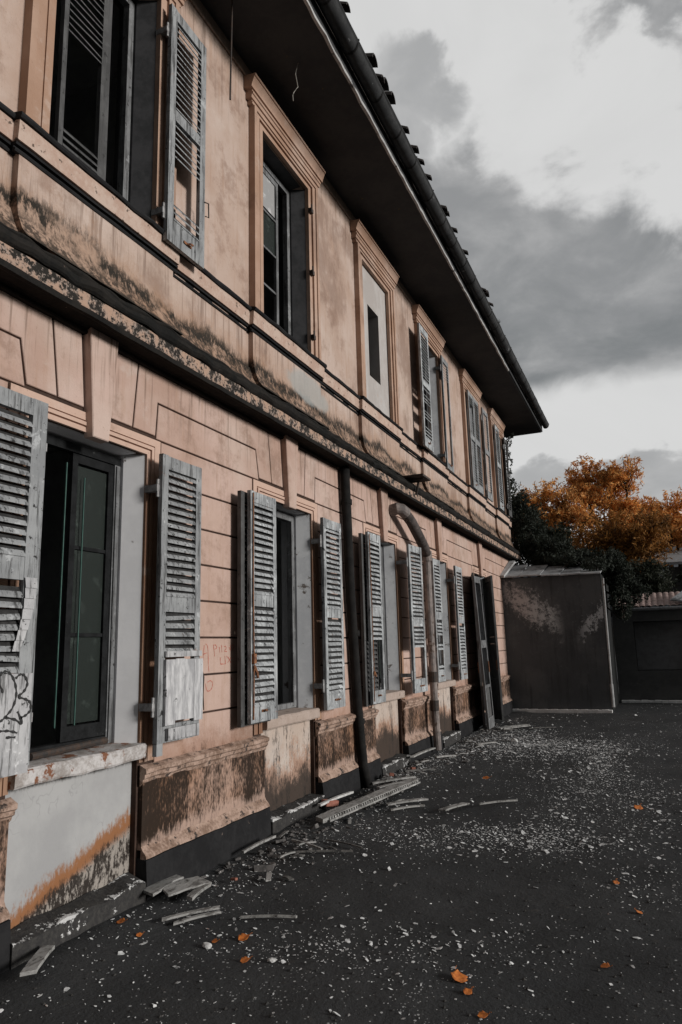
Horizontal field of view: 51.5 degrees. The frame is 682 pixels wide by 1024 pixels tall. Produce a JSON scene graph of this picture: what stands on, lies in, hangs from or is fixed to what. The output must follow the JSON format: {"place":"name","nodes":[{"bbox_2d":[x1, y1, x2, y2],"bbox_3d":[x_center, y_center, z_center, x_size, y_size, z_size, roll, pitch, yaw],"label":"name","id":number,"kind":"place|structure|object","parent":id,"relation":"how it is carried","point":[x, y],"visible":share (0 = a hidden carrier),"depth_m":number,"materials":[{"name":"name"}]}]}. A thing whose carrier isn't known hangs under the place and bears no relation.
{"place":"outdoors","nodes":[
{"label":"outdoors","id":0,"kind":"place"},
{"bbox_2d":[0,649,681,1023],"bbox_3d":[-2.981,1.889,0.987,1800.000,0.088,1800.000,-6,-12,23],"label":"ground","id":1,"kind":"structure","parent":0,"point":[428,877],"depth_m":4.26,"materials":[{"name":"grey asphalt"}]},
{"bbox_2d":[20,945,54,976],"bbox_3d":[-1.546,2.288,3.618,0.071,0.024,0.351,0,-12,-5],"label":"plank","id":2,"kind":"object","parent":1,"relation":"on","point":[36,960],"visible":1,"depth_m":3.57,"materials":[{"name":"grey wood"}]},
{"bbox_2d":[116,917,125,923],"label":"fallen leaf","id":3,"kind":"object","parent":1,"relation":"on","point":[121,920],"visible":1,"depth_m":4.22,"materials":[{"name":"orange plant"}]},
{"bbox_2d":[143,875,183,896],"bbox_3d":[-1.224,2.498,4.761,0.207,0.022,0.474,-5,-13,17],"label":"plank","id":4,"kind":"object","parent":1,"relation":"on","point":[154,889],"visible":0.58,"depth_m":4.67,"materials":[{"name":"grey wood"}]},
{"bbox_2d":[163,876,211,896],"bbox_3d":[-1.045,2.490,4.711,0.150,0.021,0.356,-3,-11,40],"label":"plank","id":5,"kind":"object","parent":1,"relation":"on","point":[177,887],"visible":1,"depth_m":4.69,"materials":[{"name":"grey wood"}]},
{"bbox_2d":[162,905,219,921],"bbox_3d":[-0.916,2.459,4.338,0.391,0.018,0.038,8,-14,-34],"label":"slat","id":6,"kind":"object","parent":1,"relation":"on","point":[182,914],"visible":1,"depth_m":4.32,"materials":[{"name":"grey wood"}]},
{"bbox_2d":[173,910,220,925],"bbox_3d":[-0.876,2.467,4.304,0.312,0.018,0.031,6,-13,-34],"label":"slat","id":7,"kind":"object","parent":1,"relation":"on","point":[180,921],"visible":1,"depth_m":4.29,"materials":[{"name":"grey wood"}]},
{"bbox_2d":[187,883,210,900],"bbox_3d":[-0.940,2.501,4.668,0.055,0.026,0.305,-4,-11,13],"label":"plank","id":8,"kind":"object","parent":1,"relation":"on","point":[194,894],"visible":1,"depth_m":4.62,"materials":[{"name":"grey wood"}]},
{"bbox_2d":[202,942,211,948],"bbox_3d":[-0.742,2.402,3.916,0.056,0.026,0.046,1,-1,39],"label":"stone","id":9,"kind":"object","parent":1,"relation":"on","point":[206,945],"visible":1,"depth_m":3.91,"materials":[{"name":"white stone"}]},
{"bbox_2d":[238,932,252,940],"bbox_3d":[-0.542,2.406,4.008,0.089,0.015,0.064,-5,7,-29],"label":"fallen leaf","id":10,"kind":"object","parent":1,"relation":"on","point":[242,937],"visible":1,"depth_m":4.01,"materials":[{"name":"orange plant"}]},
{"bbox_2d":[240,956,250,962],"bbox_3d":[-0.497,2.349,3.718,0.070,0.013,0.051,-8,5,-12],"label":"fallen leaf","id":11,"kind":"object","parent":1,"relation":"on","point":[244,959],"visible":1,"depth_m":3.72,"materials":[{"name":"orange plant"}]},
{"bbox_2d":[241,835,275,853],"bbox_3d":[-0.660,2.682,5.718,0.024,0.024,0.436,-8,-10,29],"label":"slat","id":12,"kind":"object","parent":1,"relation":"on","point":[247,849],"visible":1,"depth_m":5.69,"materials":[{"name":"grey wood"}]},
{"bbox_2d":[240,914,296,918],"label":"slat","id":13,"kind":"object","parent":1,"relation":"on","point":[269,915],"visible":1,"depth_m":4.29,"materials":[{"name":"grey wood"}]},
{"bbox_2d":[266,872,271,881],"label":"slat","id":14,"kind":"object","parent":1,"relation":"on","point":[268,876],"visible":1,"depth_m":5.02,"materials":[{"name":"grey wood"}]},
{"bbox_2d":[267,957,277,962],"bbox_3d":[-0.362,2.341,3.693,0.051,0.025,0.047,-22,-27,38],"label":"stone","id":15,"kind":"object","parent":1,"relation":"on","point":[271,960],"visible":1,"depth_m":3.68,"materials":[{"name":"white stone"}]},
{"bbox_2d":[0,0,548,973],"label":"derelict house","id":16,"kind":"structure","parent":1,"relation":"on","point":[268,402],"depth_m":6.24,"materials":[{"name":"paint"}]},
{"bbox_2d":[471,573,485,728],"bbox_3d":[2.659,2.664,13.760,0.090,2.880,1.000,-3,-11,8],"label":"door leaf","id":17,"kind":"object","parent":16,"relation":"attached to","point":[480,680],"visible":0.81,"depth_m":13.29,"materials":[{"name":"paint"}]},
{"bbox_2d":[472,587,482,714],"bbox_3d":[2.659,2.625,13.768,0.055,2.556,0.816,-3,-11,8],"label":"door panel","id":18,"kind":"structure","parent":17,"relation":"in","point":[472,587],"depth_m":13.97,"materials":[{"name":"paint"}]},
{"bbox_2d":[472,576,494,729],"bbox_3d":[2.685,2.617,13.331,0.138,2.810,0.558,-6,-12,23],"label":"door leaf","id":19,"kind":"object","parent":16,"relation":"attached to","point":[489,711],"visible":1,"depth_m":13.26,"materials":[{"name":"paint"}]},
{"bbox_2d":[486,687,491,716],"bbox_3d":[2.746,3.536,13.161,0.028,0.531,0.327,-6,-12,23],"label":"door panel","id":20,"kind":"structure","parent":19,"relation":"in","point":[487,689],"depth_m":13.17,"materials":[{"name":"paint"}]},
{"bbox_2d":[482,575,503,720],"bbox_3d":[3.204,2.842,14.930,0.091,2.940,0.740,-1,-11,-3],"label":"door leaf","id":21,"kind":"object","parent":16,"relation":"attached to","point":[492,641],"visible":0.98,"depth_m":14.87,"materials":[{"name":"paint"}]},
{"bbox_2d":[484,582,499,708],"bbox_3d":[3.203,2.803,14.938,0.056,2.616,0.556,-1,-11,-3],"label":"door panel","id":22,"kind":"structure","parent":21,"relation":"in","point":[487,585],"depth_m":14.96,"materials":[{"name":"paint"}]},
{"bbox_2d":[505,433,517,577],"bbox_3d":[4.715,0.023,19.301,0.411,4.533,0.195,-6,-12,23],"label":"creeper","id":23,"kind":"object","parent":16,"relation":"attached to","point":[512,480],"visible":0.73,"depth_m":19.45,"materials":[{"name":"green plant"}]},
{"bbox_2d":[276,830,288,838],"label":"slat","id":24,"kind":"object","parent":1,"relation":"on","point":[281,834],"visible":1,"depth_m":6.03,"materials":[{"name":"grey wood"}]},
{"bbox_2d":[280,851,294,857],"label":"slat","id":25,"kind":"object","parent":1,"relation":"on","point":[285,854],"visible":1,"depth_m":5.47,"materials":[{"name":"grey wood"}]},
{"bbox_2d":[282,875,293,880],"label":"slat","id":26,"kind":"object","parent":1,"relation":"on","point":[288,878],"visible":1,"depth_m":5.01,"materials":[{"name":"grey wood"}]},
{"bbox_2d":[291,854,304,857],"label":"slat","id":27,"kind":"object","parent":1,"relation":"on","point":[299,855],"visible":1,"depth_m":5.42,"materials":[{"name":"grey wood"}]},
{"bbox_2d":[291,839,322,849],"bbox_3d":[-0.279,2.688,5.725,0.371,0.020,0.017,-9,-13,44],"label":"slat","id":28,"kind":"object","parent":1,"relation":"on","point":[309,844],"visible":1,"depth_m":5.71,"materials":[{"name":"grey wood"}]},
{"bbox_2d":[290,850,352,852],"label":"slat","id":29,"kind":"object","parent":1,"relation":"on","point":[303,851],"visible":0.91,"depth_m":5.57,"materials":[{"name":"grey wood"}]},
{"bbox_2d":[321,799,338,806],"bbox_3d":[-0.110,2.899,7.048,0.170,0.054,0.085,20,-17,-41],"label":"brick","id":30,"kind":"object","parent":1,"relation":"on","point":[333,803],"visible":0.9,"depth_m":7.02,"materials":[{"name":"red brick"}]},
{"bbox_2d":[318,791,353,806],"bbox_3d":[-0.046,2.902,7.173,0.039,0.027,0.781,-6,-13,24],"label":"slat","id":31,"kind":"object","parent":1,"relation":"on","point":[334,798],"visible":1,"depth_m":7.13,"materials":[{"name":"grey wood"}]},
{"bbox_2d":[0,704,681,1023],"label":"plaster flakes","id":32,"kind":"object","parent":1,"relation":"on","point":[395,884],"visible":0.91,"depth_m":5.95,"materials":[{"name":"white paint"}]},
{"bbox_2d":[1,716,681,1023],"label":"clods","id":33,"kind":"object","parent":1,"relation":"on","point":[345,990],"visible":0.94,"depth_m":4.23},
{"bbox_2d":[326,839,361,847],"bbox_3d":[0.024,2.713,5.791,0.380,0.016,0.014,-9,-13,38],"label":"slat","id":34,"kind":"object","parent":1,"relation":"on","point":[344,843],"visible":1,"depth_m":5.78,"materials":[{"name":"grey wood"}]},
{"bbox_2d":[316,778,419,822],"bbox_3d":[0.325,2.925,7.236,0.171,0.042,2.078,-8,-12,30],"label":"plank","id":35,"kind":"object","parent":1,"relation":"on","point":[335,813],"visible":0.99,"depth_m":7.03,"materials":[{"name":"grey wood"}]},
{"bbox_2d":[201,715,542,889],"bbox_3d":[1.736,3.518,10.258,0.910,0.126,12.459,-6,-12,23],"label":"rubble","id":36,"kind":"object","parent":1,"relation":"on","point":[266,868],"visible":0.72,"depth_m":6.26,"materials":[{"name":"grey stone"}]},
{"bbox_2d":[376,781,403,788],"bbox_3d":[0.556,3.026,7.838,0.392,0.026,0.055,5,-13,-38],"label":"plank","id":37,"kind":"object","parent":1,"relation":"on","point":[382,786],"visible":0.81,"depth_m":7.78,"materials":[{"name":"grey wood"}]},
{"bbox_2d":[372,776,415,783],"bbox_3d":[0.605,3.087,8.152,0.606,0.023,0.056,5,-12,-32],"label":"slat","id":38,"kind":"object","parent":1,"relation":"on","point":[388,780],"visible":0.99,"depth_m":8.12,"materials":[{"name":"grey wood"}]},
{"bbox_2d":[387,798,427,805],"bbox_3d":[0.676,2.962,7.237,0.478,0.023,0.066,4,-12,-26],"label":"slat","id":39,"kind":"object","parent":1,"relation":"on","point":[405,801],"visible":1,"depth_m":7.22,"materials":[{"name":"grey wood"}]},
{"bbox_2d":[390,804,424,810],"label":"slat","id":40,"kind":"object","parent":1,"relation":"on","point":[404,807],"visible":1,"depth_m":7.03,"materials":[{"name":"grey wood"}]},
{"bbox_2d":[403,768,435,771],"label":"slat","id":41,"kind":"object","parent":1,"relation":"on","point":[417,770],"visible":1,"depth_m":8.86,"materials":[{"name":"grey wood"}]},
{"bbox_2d":[410,747,435,757],"bbox_3d":[1.146,3.345,9.851,0.050,0.026,0.951,-7,-13,25],"label":"plank","id":42,"kind":"object","parent":1,"relation":"on","point":[419,753],"visible":1,"depth_m":9.76,"materials":[{"name":"grey wood"}]},
{"bbox_2d":[435,755,456,757],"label":"plank","id":43,"kind":"object","parent":1,"relation":"on","point":[440,756],"visible":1,"depth_m":9.91,"materials":[{"name":"grey wood"}]},
{"bbox_2d":[438,802,469,810],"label":"slat","id":44,"kind":"object","parent":1,"relation":"on","point":[449,807],"visible":1,"depth_m":6.97,"materials":[{"name":"grey wood"}]},
{"bbox_2d":[451,965,466,982],"bbox_3d":[0.574,2.261,3.455,0.088,0.020,0.120,13,-2,-1],"label":"fallen leaf","id":45,"kind":"object","parent":1,"relation":"on","point":[458,976],"visible":1,"depth_m":3.45,"materials":[{"name":"orange plant"}]},
{"bbox_2d":[463,987,471,994],"bbox_3d":[0.599,2.232,3.298,0.064,0.011,0.046,-4,7,-35],"label":"fallen leaf","id":46,"kind":"object","parent":1,"relation":"on","point":[466,991],"visible":1,"depth_m":3.30,"materials":[{"name":"orange plant"}]},
{"bbox_2d":[477,1010,491,1017],"bbox_3d":[0.627,2.193,3.088,0.064,0.011,0.046,-11,3,4],"label":"fallen leaf","id":47,"kind":"object","parent":1,"relation":"on","point":[482,1014],"visible":1,"depth_m":3.09,"materials":[{"name":"orange plant"}]},
{"bbox_2d":[475,741,495,744],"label":"slat","id":48,"kind":"object","parent":1,"relation":"on","point":[485,743],"visible":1,"depth_m":11.30,"materials":[{"name":"grey wood"}]},
{"bbox_2d":[479,799,517,804],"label":"slat","id":49,"kind":"object","parent":1,"relation":"on","point":[490,802],"visible":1,"depth_m":7.06,"materials":[{"name":"grey wood"}]},
{"bbox_2d":[497,724,530,728],"bbox_3d":[3.258,4.034,13.297,1.030,0.031,0.161,11,-16,-43],"label":"plank","id":50,"kind":"object","parent":1,"relation":"on","point":[514,726],"visible":1,"depth_m":13.21,"materials":[{"name":"grey wood"}]},
{"bbox_2d":[500,560,618,712],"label":"outbuilding","id":51,"kind":"structure","parent":1,"relation":"on","point":[560,651],"depth_m":16.55,"materials":[{"name":"grey metal"}]},
{"bbox_2d":[509,487,652,620],"bbox_3d":[6.011,0.993,18.459,2.347,3.849,3.344,6,-13,-33],"label":"ivy","id":52,"kind":"object","parent":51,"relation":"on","point":[613,563],"visible":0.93,"depth_m":17.74,"materials":[{"name":"green plant"}]},
{"bbox_2d":[515,476,605,576],"bbox_3d":[8.457,2.592,27.999,4.530,8.166,2.412,-6,-12,23],"label":"autumn tree","id":53,"kind":"object","parent":1,"relation":"on","point":[565,511],"visible":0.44,"depth_m":27.96,"materials":[{"name":"orange plant"}]},
{"bbox_2d":[508,481,678,616],"bbox_3d":[7.005,1.937,21.767,6.148,7.191,2.617,-6,-12,23],"label":"dark tree","id":54,"kind":"object","parent":1,"relation":"on","point":[655,579],"visible":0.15,"depth_m":20.62,"materials":[{"name":"green plant"}]},
{"bbox_2d":[600,962,611,967],"bbox_3d":[1.335,2.278,3.552,0.051,0.014,0.070,-11,-11,-41],"label":"fallen leaf","id":55,"kind":"object","parent":1,"relation":"on","point":[604,965],"visible":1,"depth_m":3.56,"materials":[{"name":"orange plant"}]},
{"bbox_2d":[563,452,680,664],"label":"autumn tree","id":56,"kind":"object","parent":1,"relation":"on","point":[611,482],"visible":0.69,"depth_m":28.30,"materials":[{"name":"orange plant"}]},
{"bbox_2d":[565,506,681,607],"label":"russet tree","id":57,"kind":"object","parent":1,"relation":"on","point":[632,542],"visible":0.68,"depth_m":23.57,"materials":[{"name":"orange plant"}]},
{"bbox_2d":[633,805,642,808],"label":"fallen leaf","id":58,"kind":"object","parent":1,"relation":"on","point":[637,806],"visible":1,"depth_m":6.87,"materials":[{"name":"orange plant"}]},
{"bbox_2d":[622,700,681,702],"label":"kerb","id":59,"kind":"structure","parent":1,"relation":"on","point":[651,701],"depth_m":18.02,"materials":[{"name":"grey concrete"}]},
{"bbox_2d":[634,490,681,573],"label":"autumn tree","id":60,"kind":"object","parent":1,"relation":"on","point":[676,523],"visible":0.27,"depth_m":28.06,"materials":[{"name":"orange plant"}]},
{"bbox_2d":[655,551,681,605],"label":"house","id":61,"kind":"structure","parent":1,"relation":"on","point":[676,558],"depth_m":25.34,"materials":[{"name":"grey"}]},
{"bbox_2d":[668,564,681,586],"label":"dark tree","id":62,"kind":"object","parent":1,"relation":"on","point":[679,577],"visible":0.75,"depth_m":24.17,"materials":[{"name":"green plant"}]},
{"bbox_2d":[339,0,681,564],"label":"sky","id":63,"kind":"structure","parent":0,"point":[548,133],"materials":[{"name":"grey"}]},
{"bbox_2d":[612,591,681,701],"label":"courtyard building","id":64,"kind":"structure","parent":0,"point":[648,645],"depth_m":18.61,"materials":[{"name":"tile"}]},
{"bbox_2d":[670,591,681,600],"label":"sheet metal","id":65,"kind":"object","parent":64,"relation":"on","point":[678,597],"visible":1,"depth_m":18.36,"materials":[{"name":"grey metal"}]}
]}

